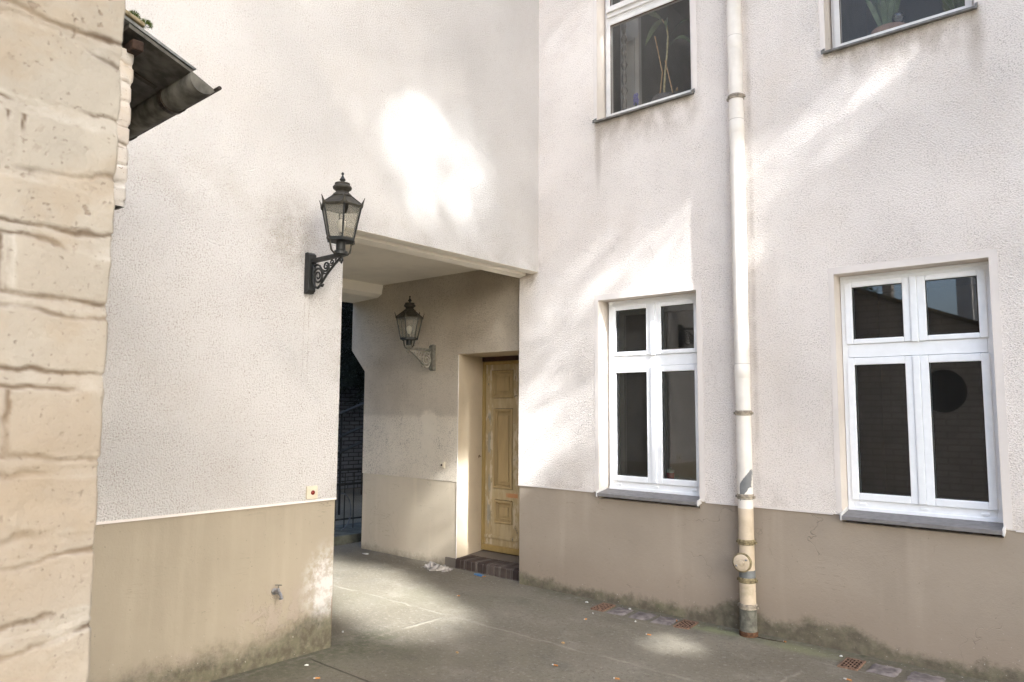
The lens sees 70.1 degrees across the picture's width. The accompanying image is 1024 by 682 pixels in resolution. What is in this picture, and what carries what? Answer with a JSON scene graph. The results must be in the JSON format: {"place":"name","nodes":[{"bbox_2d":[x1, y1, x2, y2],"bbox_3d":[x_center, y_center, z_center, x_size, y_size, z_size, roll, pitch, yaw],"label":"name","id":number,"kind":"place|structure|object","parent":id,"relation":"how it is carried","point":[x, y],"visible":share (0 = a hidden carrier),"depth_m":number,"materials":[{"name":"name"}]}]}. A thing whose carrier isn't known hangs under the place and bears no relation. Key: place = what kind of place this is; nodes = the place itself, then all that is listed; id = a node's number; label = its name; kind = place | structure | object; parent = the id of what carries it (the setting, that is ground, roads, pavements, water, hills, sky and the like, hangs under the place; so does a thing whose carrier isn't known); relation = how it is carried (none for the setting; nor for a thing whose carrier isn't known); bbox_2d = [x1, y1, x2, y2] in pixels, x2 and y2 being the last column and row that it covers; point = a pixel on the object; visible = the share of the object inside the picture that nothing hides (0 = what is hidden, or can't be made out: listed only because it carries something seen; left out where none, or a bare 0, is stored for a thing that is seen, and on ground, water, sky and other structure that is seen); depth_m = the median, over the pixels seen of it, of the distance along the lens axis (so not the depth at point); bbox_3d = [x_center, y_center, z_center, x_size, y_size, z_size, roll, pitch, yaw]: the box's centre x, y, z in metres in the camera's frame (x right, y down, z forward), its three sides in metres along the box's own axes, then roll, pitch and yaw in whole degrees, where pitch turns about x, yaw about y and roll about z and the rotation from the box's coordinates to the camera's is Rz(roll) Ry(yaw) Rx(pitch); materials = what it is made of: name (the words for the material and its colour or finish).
{"place":"outdoors","nodes":[
{"label":"outdoors","id":0,"kind":"place"},
{"bbox_2d":[0,0,125,681],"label":"brick shed","id":1,"kind":"structure","parent":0,"point":[60,89],"depth_m":0.78,"materials":[{"name":"beige stone"}]},
{"bbox_2d":[113,10,221,209],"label":"brick outbuilding","id":2,"kind":"structure","parent":1,"relation":"attached to","point":[160,82],"depth_m":2.97,"materials":[{"name":"brick"}]},
{"bbox_2d":[340,493,351,529],"bbox_3d":[-2.057,2.112,9.061,0.018,0.458,0.153,-4,-7,40],"label":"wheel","id":3,"kind":"object","parent":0,"point":[350,511],"visible":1,"depth_m":9.08,"materials":[{"name":"black rubber"}]},
{"bbox_2d":[210,488,990,681],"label":"ground","id":4,"kind":"structure","parent":0,"point":[395,618],"depth_m":5.04,"materials":[{"name":"grey asphalt"}]},
{"bbox_2d":[88,0,538,681],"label":"gatehouse wing","id":5,"kind":"structure","parent":4,"relation":"on","point":[416,122],"depth_m":4.69,"materials":[{"name":"white paint"}]},
{"bbox_2d":[271,584,282,599],"bbox_3d":[-1.476,1.582,4.609,0.096,0.084,0.040,-4,-7,40],"label":"outdoor tap","id":6,"kind":"object","parent":5,"relation":"attached to","point":[274,591],"visible":1,"depth_m":4.61,"materials":[{"name":"metal"}]},
{"bbox_2d":[306,485,317,498],"bbox_3d":[-1.333,1.011,4.869,0.031,0.086,0.086,-4,-7,40],"label":"push button","id":7,"kind":"object","parent":5,"relation":"attached to","point":[311,492],"visible":1,"depth_m":4.86,"materials":[{"name":"beige plastic"}]},
{"bbox_2d":[304,172,364,294],"bbox_3d":[-1.194,-0.715,4.816,0.499,0.771,0.321,-4,-7,40],"label":"wall lantern","id":8,"kind":"object","parent":5,"relation":"attached to","point":[342,200],"depth_m":4.75,"materials":[{"name":"black metal"}]},
{"bbox_2d":[334,522,361,545],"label":"kerb","id":9,"kind":"structure","parent":4,"relation":"on","point":[348,534],"depth_m":8.84,"materials":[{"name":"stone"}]},
{"bbox_2d":[334,468,362,529],"bbox_3d":[-1.994,2.009,9.345,2.010,0.740,0.022,5,-7,-43],"label":"iron railing","id":10,"kind":"object","parent":9,"relation":"on","point":[353,517],"visible":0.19,"depth_m":9.28,"materials":[{"name":"black metal"}]},
{"bbox_2d":[337,303,364,489],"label":"yard wall","id":11,"kind":"structure","parent":4,"relation":"on","point":[352,458],"depth_m":14.86,"materials":[{"name":"brick"}]},
{"bbox_2d":[338,402,363,514],"bbox_3d":[-2.592,1.679,11.218,0.048,1.943,2.016,-4,-7,40],"label":"stair handrail","id":12,"kind":"object","parent":4,"relation":"on","point":[341,451],"visible":0.31,"depth_m":11.21,"materials":[{"name":"black metal"}]},
{"bbox_2d":[339,302,364,494],"bbox_3d":[-2.684,-1.430,14.120,5.483,8.698,5.682,2,-6,-16],"label":"conifer tree","id":13,"kind":"object","parent":4,"relation":"on","point":[350,363],"visible":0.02,"depth_m":12.94,"materials":[{"name":"plant"}]},
{"bbox_2d":[423,561,452,571],"bbox_3d":[-0.766,2.263,7.368,0.370,0.072,0.228,-4,-7,40],"label":"crumpled rag","id":14,"kind":"object","parent":4,"relation":"on","point":[431,566],"visible":1,"depth_m":7.32,"materials":[{"name":"grey fabric"}]},
{"bbox_2d":[591,603,615,611],"bbox_3d":[0.744,2.172,5.955,0.118,0.015,0.205,-4,-7,36],"label":"drain grate","id":15,"kind":"object","parent":4,"relation":"on","point":[602,607],"visible":1,"depth_m":5.93,"materials":[{"name":"brown metal"}]},
{"bbox_2d":[607,607,633,615],"bbox_3d":[0.871,2.163,5.846,0.155,0.016,0.207,-4,-7,37],"label":"paving stone","id":16,"kind":"object","parent":4,"relation":"on","point":[620,611],"visible":1,"depth_m":5.82,"materials":[{"name":"grey stone"}]},
{"bbox_2d":[628,611,655,619],"bbox_3d":[1.022,2.151,5.716,0.176,0.016,0.202,-4,-7,36],"label":"paving stone","id":17,"kind":"object","parent":4,"relation":"on","point":[639,615],"visible":1,"depth_m":5.69,"materials":[{"name":"grey stone"}]},
{"bbox_2d":[651,616,678,624],"bbox_3d":[1.172,2.140,5.589,0.176,0.016,0.207,-4,-7,35],"label":"paving stone","id":18,"kind":"object","parent":4,"relation":"on","point":[665,620],"visible":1,"depth_m":5.56,"materials":[{"name":"grey stone"}]},
{"bbox_2d":[673,619,698,629],"bbox_3d":[1.308,2.131,5.480,0.118,0.015,0.205,-3,-7,35],"label":"drain grate","id":19,"kind":"object","parent":4,"relation":"on","point":[685,624],"visible":1,"depth_m":5.46,"materials":[{"name":"brown metal"}]},
{"bbox_2d":[837,657,865,670],"bbox_3d":[2.162,2.057,4.642,0.122,0.015,0.207,-4,-7,40],"label":"drain grate","id":20,"kind":"object","parent":4,"relation":"on","point":[851,664],"visible":1,"depth_m":4.63,"materials":[{"name":"brown metal"}]},
{"bbox_2d":[866,664,902,676],"bbox_3d":[2.317,2.048,4.544,0.186,0.016,0.209,-4,-7,40],"label":"paving stone","id":21,"kind":"object","parent":4,"relation":"on","point":[890,671],"visible":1,"depth_m":4.52,"materials":[{"name":"grey stone"}]},
{"bbox_2d":[905,671,945,681],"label":"paving stone","id":22,"kind":"object","parent":4,"relation":"on","point":[915,676],"visible":1,"depth_m":4.39,"materials":[{"name":"grey stone"}]},
{"bbox_2d":[633,93,638,105],"bbox_3d":[1.136,-2.123,6.688,0.061,0.303,0.060,-4,-7,40],"label":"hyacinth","id":23,"kind":"object","parent":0,"point":[635,97],"visible":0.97,"depth_m":6.68,"materials":[{"name":"purple plant"}]},
{"bbox_2d":[667,467,673,478],"bbox_3d":[1.318,1.118,6.068,0.064,0.135,0.063,-4,-7,40],"label":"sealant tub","id":24,"kind":"object","parent":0,"point":[670,472],"visible":0.62,"depth_m":6.04,"materials":[{"name":"white plastic"}]},
{"bbox_2d":[352,0,1023,681],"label":"apartment building","id":25,"kind":"structure","parent":0,"point":[566,406],"depth_m":5.70,"materials":[{"name":"white paint"}]},
{"bbox_2d":[394,296,435,370],"bbox_3d":[-1.002,-0.082,7.706,0.321,0.771,0.499,-4,-7,40],"label":"wall lantern","id":26,"kind":"object","parent":25,"relation":"attached to","point":[409,312],"depth_m":7.64,"materials":[{"name":"metal"}]},
{"bbox_2d":[440,461,444,468],"bbox_3d":[-0.734,1.300,7.652,0.071,0.071,0.031,-4,-7,40],"label":"push button","id":27,"kind":"object","parent":25,"relation":"attached to","point":[442,464],"visible":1,"depth_m":7.64,"materials":[{"name":"beige plastic"}]},
{"bbox_2d":[481,355,519,555],"bbox_3d":[0.123,1.182,7.645,1.188,2.090,0.095,-4,-7,40],"label":"door","id":28,"kind":"structure","parent":25,"relation":"in","point":[500,504],"depth_m":7.86,"materials":[{"name":"yellow paint"}]},
{"bbox_2d":[621,23,627,109],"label":"hanging shells","id":29,"kind":"object","parent":25,"relation":"hanging from","point":[624,90],"visible":0.85,"depth_m":6.77},
{"bbox_2d":[592,0,697,122],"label":"window","id":30,"kind":"structure","parent":25,"relation":"in","point":[606,15],"depth_m":6.62,"materials":[{"name":"white paint"}]},
{"bbox_2d":[594,283,704,507],"bbox_3d":[1.159,0.450,6.088,1.016,1.756,0.248,-4,-7,40],"label":"window","id":31,"kind":"structure","parent":25,"relation":"in","point":[656,360],"depth_m":6.14,"materials":[{"name":"white plastic"}]},
{"bbox_2d":[645,8,689,101],"bbox_3d":[1.394,-2.517,6.504,0.481,1.056,0.260,-10,-12,63],"label":"house plant","id":32,"kind":"object","parent":25,"relation":"on","point":[653,28],"visible":0.64,"depth_m":6.53,"materials":[{"name":"brown plant"}]},
{"bbox_2d":[726,0,758,637],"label":"drainpipe","id":33,"kind":"object","parent":25,"relation":"attached to","point":[743,560],"visible":1,"depth_m":5.40,"materials":[{"name":"metal"}]},
{"bbox_2d":[865,0,906,33],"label":"house plant","id":34,"kind":"object","parent":25,"relation":"on","point":[885,11],"visible":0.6,"depth_m":5.33,"materials":[{"name":"green plant"}]},
{"bbox_2d":[818,0,982,54],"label":"window","id":35,"kind":"structure","parent":25,"relation":"in","point":[830,20],"depth_m":5.29,"materials":[{"name":"white paint"}]},
{"bbox_2d":[828,249,1012,537],"bbox_3d":[2.658,0.338,4.807,1.003,1.756,0.248,-4,-7,40],"label":"window","id":36,"kind":"structure","parent":25,"relation":"in","point":[917,349],"depth_m":4.81,"materials":[{"name":"white plastic"}]},
{"bbox_2d":[941,0,964,11],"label":"house plant","id":37,"kind":"object","parent":25,"relation":"on","point":[948,5],"visible":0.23,"depth_m":5.07,"materials":[{"name":"green plant"}]},
{"bbox_2d":[891,11,905,21],"bbox_3d":[2.786,-2.328,5.259,0.091,0.090,0.090,-4,-7,40],"label":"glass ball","id":38,"kind":"object","parent":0,"point":[901,13],"visible":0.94,"depth_m":5.27,"materials":[{"name":"grey glass"}]}
]}

